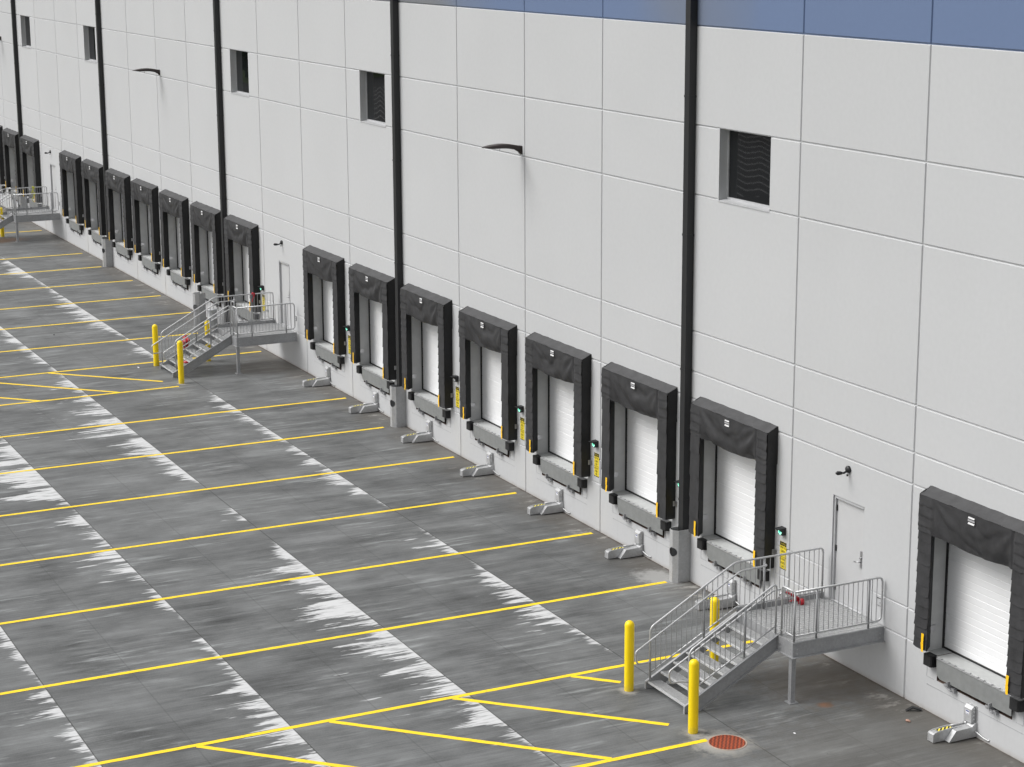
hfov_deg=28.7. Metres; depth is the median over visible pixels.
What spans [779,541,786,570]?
caution sign
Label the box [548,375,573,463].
overhead door
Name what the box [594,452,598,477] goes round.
caution sign
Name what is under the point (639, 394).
dock seal
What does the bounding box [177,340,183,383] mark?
bollard
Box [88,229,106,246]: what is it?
dock leveler
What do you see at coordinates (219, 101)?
downspout
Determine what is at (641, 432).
overhead door
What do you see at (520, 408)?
signal light
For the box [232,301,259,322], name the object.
dock leveler
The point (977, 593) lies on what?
overhead door
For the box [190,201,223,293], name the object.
dock seal
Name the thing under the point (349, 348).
caution sign
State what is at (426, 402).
dock leveler
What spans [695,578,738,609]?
vehicle restraint
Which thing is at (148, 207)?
overhead door
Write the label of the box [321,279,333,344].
overhead door
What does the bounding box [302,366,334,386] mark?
vehicle restraint
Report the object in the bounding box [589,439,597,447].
signal light
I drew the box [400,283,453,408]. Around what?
dock seal
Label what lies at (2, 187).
dock leveler
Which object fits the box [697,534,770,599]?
dock leveler
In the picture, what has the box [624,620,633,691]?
bollard
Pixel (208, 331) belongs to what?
bollard
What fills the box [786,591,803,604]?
lock bar
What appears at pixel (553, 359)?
dock seal
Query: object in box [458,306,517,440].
dock seal
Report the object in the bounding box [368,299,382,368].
overhead door
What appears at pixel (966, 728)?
vehicle restraint
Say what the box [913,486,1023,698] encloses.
dock seal
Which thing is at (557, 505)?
vehicle restraint
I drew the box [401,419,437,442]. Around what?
vehicle restraint
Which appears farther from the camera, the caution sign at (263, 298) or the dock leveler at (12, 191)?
the dock leveler at (12, 191)
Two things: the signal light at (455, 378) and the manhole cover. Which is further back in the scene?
the signal light at (455, 378)
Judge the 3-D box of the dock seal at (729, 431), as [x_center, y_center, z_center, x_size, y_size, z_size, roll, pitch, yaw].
[4.859,2.136,43.724,0.445,3.153,3.179,-7,14,-26]
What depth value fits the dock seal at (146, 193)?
82.48 m
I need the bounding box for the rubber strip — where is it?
[905,706,921,710]
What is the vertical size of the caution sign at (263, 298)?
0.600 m
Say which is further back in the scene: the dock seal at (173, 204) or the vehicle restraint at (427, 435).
the dock seal at (173, 204)
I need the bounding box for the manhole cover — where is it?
[707,734,746,750]
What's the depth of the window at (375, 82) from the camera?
60.58 m
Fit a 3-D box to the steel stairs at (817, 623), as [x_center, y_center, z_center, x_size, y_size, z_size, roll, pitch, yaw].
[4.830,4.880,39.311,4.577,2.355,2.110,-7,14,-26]
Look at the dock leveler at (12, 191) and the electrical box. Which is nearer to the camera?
the electrical box
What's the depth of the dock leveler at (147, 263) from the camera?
83.91 m
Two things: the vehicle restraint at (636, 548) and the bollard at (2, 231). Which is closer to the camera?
the vehicle restraint at (636, 548)
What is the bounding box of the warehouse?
[0,0,1023,762]
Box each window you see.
[22,16,30,48]
[85,26,95,62]
[231,50,248,96]
[360,71,384,126]
[718,130,770,212]
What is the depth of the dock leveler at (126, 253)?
87.42 m
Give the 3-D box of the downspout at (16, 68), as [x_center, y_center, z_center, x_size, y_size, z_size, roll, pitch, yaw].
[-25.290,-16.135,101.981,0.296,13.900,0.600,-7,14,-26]
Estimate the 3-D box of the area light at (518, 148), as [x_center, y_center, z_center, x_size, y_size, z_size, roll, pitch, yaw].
[-0.260,-6.007,51.356,1.099,0.288,0.340,-7,14,-26]
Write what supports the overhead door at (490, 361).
in the warehouse
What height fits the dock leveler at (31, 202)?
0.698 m
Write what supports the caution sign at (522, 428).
attached to the warehouse
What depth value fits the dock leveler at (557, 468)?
51.51 m
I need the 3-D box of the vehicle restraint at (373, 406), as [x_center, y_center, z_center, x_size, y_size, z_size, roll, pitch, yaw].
[-4.521,0.623,62.044,0.914,0.590,0.682,-7,14,-26]
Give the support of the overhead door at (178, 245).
in the warehouse
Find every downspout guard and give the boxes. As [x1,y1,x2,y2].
[19,195,26,207]
[101,238,112,266]
[193,292,205,325]
[390,385,405,427]
[669,527,690,582]
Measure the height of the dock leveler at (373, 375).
0.698 m
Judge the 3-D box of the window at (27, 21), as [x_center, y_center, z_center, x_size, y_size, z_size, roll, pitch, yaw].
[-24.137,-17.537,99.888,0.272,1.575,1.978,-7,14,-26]
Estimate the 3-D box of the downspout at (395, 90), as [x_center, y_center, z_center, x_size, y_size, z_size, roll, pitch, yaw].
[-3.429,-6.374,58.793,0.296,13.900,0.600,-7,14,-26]
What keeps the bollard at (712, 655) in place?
on the pavement
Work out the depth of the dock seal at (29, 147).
100.50 m
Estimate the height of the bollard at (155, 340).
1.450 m
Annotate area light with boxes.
[132,68,159,74]
[482,143,521,153]
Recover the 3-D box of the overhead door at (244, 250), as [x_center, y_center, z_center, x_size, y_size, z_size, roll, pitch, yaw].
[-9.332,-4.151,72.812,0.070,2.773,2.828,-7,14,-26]
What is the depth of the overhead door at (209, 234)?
77.50 m
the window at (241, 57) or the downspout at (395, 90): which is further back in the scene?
the window at (241, 57)
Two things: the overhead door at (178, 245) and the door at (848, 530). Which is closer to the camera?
the door at (848, 530)
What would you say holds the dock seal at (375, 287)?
attached to the warehouse
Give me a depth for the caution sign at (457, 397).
56.82 m
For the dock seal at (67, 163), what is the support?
attached to the warehouse
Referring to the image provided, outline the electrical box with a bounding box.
[877,597,880,606]
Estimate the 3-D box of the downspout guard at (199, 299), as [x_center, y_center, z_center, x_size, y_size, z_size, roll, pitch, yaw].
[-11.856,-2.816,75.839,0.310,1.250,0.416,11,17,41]
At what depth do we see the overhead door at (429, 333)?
59.25 m
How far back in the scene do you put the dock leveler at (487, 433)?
55.12 m
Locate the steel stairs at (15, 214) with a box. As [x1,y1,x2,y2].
[0,186,60,241]
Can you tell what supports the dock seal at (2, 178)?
attached to the warehouse
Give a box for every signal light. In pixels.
[450,375,458,381]
[514,405,523,412]
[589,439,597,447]
[774,526,785,535]
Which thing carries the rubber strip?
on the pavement
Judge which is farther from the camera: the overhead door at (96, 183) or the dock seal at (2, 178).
the dock seal at (2, 178)
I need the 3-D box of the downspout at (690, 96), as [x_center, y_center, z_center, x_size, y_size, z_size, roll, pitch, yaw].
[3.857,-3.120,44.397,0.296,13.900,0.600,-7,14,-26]
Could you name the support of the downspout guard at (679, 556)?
on the pavement
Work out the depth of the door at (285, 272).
69.17 m
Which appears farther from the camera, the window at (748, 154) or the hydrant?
the hydrant
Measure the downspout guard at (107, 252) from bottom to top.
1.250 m
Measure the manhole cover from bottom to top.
0.010 m
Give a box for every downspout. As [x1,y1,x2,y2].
[10,0,22,195]
[95,0,107,238]
[213,0,229,323]
[390,0,402,386]
[678,0,697,530]
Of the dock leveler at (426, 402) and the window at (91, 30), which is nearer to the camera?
the dock leveler at (426, 402)
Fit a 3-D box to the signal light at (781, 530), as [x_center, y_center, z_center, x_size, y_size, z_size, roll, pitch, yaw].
[5.655,3.117,42.257,0.199,0.165,0.166,-7,14,-26]
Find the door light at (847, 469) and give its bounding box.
[835,466,850,475]
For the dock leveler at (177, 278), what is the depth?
80.26 m
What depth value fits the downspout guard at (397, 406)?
60.27 m
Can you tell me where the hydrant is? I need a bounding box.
[182,335,189,362]
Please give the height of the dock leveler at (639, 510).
0.698 m
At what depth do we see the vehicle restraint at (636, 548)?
47.80 m
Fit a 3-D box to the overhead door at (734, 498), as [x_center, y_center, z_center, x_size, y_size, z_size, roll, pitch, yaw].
[5.241,2.357,44.020,0.070,2.773,2.828,-7,14,-26]
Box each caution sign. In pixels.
[262,294,264,310]
[348,335,350,353]
[456,386,458,407]
[520,417,524,440]
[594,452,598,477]
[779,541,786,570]
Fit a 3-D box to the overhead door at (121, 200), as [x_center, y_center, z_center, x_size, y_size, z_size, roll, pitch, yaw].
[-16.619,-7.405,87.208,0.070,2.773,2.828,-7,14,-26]
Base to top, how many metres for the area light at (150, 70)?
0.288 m
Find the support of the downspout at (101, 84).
attached to the warehouse
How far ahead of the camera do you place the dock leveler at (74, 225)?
94.68 m
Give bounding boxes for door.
[50,164,56,209]
[96,183,98,228]
[120,194,124,241]
[146,205,151,253]
[175,217,181,269]
[207,231,213,285]
[241,245,249,302]
[279,261,290,327]
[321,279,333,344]
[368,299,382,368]
[421,322,438,396]
[480,346,501,427]
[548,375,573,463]
[625,407,657,504]
[714,445,755,552]
[831,495,863,612]
[942,542,1011,678]
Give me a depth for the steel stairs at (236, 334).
67.96 m
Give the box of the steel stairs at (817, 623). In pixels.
[635,547,884,713]
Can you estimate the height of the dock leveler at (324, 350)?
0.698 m
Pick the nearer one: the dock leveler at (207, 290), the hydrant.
the hydrant
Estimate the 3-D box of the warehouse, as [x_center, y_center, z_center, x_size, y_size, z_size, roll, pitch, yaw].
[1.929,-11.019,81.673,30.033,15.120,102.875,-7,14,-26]
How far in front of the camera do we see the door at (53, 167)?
98.04 m
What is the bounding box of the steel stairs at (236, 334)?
[151,292,296,376]
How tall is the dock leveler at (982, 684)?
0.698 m
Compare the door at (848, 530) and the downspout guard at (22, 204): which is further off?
the downspout guard at (22, 204)
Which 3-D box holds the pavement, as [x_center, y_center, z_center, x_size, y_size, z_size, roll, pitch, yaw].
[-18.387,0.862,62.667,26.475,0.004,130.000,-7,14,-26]
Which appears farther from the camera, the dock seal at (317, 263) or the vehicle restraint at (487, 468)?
the dock seal at (317, 263)
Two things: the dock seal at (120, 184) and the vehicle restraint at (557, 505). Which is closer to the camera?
the vehicle restraint at (557, 505)
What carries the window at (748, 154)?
in the warehouse
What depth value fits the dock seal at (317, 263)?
64.50 m
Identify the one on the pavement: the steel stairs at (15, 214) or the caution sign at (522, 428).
the steel stairs at (15, 214)
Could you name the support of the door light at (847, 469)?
attached to the warehouse
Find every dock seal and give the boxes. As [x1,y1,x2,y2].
[0,125,4,184]
[2,128,21,193]
[19,135,41,202]
[59,150,83,223]
[81,159,105,235]
[105,168,132,248]
[130,178,160,261]
[159,189,191,277]
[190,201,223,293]
[223,214,261,311]
[302,245,346,354]
[348,263,396,379]
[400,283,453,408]
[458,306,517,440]
[525,332,591,477]
[601,362,677,519]
[689,397,777,568]
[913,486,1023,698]
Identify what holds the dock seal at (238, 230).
attached to the warehouse
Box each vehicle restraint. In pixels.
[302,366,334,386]
[349,391,383,412]
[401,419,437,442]
[460,451,499,476]
[527,487,569,514]
[605,529,650,558]
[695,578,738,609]
[927,702,989,742]
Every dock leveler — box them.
[0,185,5,196]
[8,189,21,204]
[27,198,41,206]
[66,217,83,236]
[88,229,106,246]
[112,241,132,264]
[138,254,160,275]
[166,268,190,295]
[197,284,223,312]
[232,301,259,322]
[310,340,344,373]
[356,364,394,400]
[408,390,450,432]
[466,419,514,465]
[533,452,587,504]
[609,490,671,547]
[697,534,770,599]
[923,648,1023,733]
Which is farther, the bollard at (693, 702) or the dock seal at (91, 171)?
the dock seal at (91, 171)
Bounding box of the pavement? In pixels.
[0,205,1023,766]
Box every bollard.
[0,207,4,236]
[152,324,158,365]
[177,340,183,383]
[205,321,210,360]
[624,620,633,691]
[688,659,698,733]
[709,597,719,661]
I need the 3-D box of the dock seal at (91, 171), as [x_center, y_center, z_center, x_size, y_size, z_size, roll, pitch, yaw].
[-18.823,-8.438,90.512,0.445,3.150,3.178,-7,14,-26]
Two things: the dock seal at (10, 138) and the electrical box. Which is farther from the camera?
the dock seal at (10, 138)

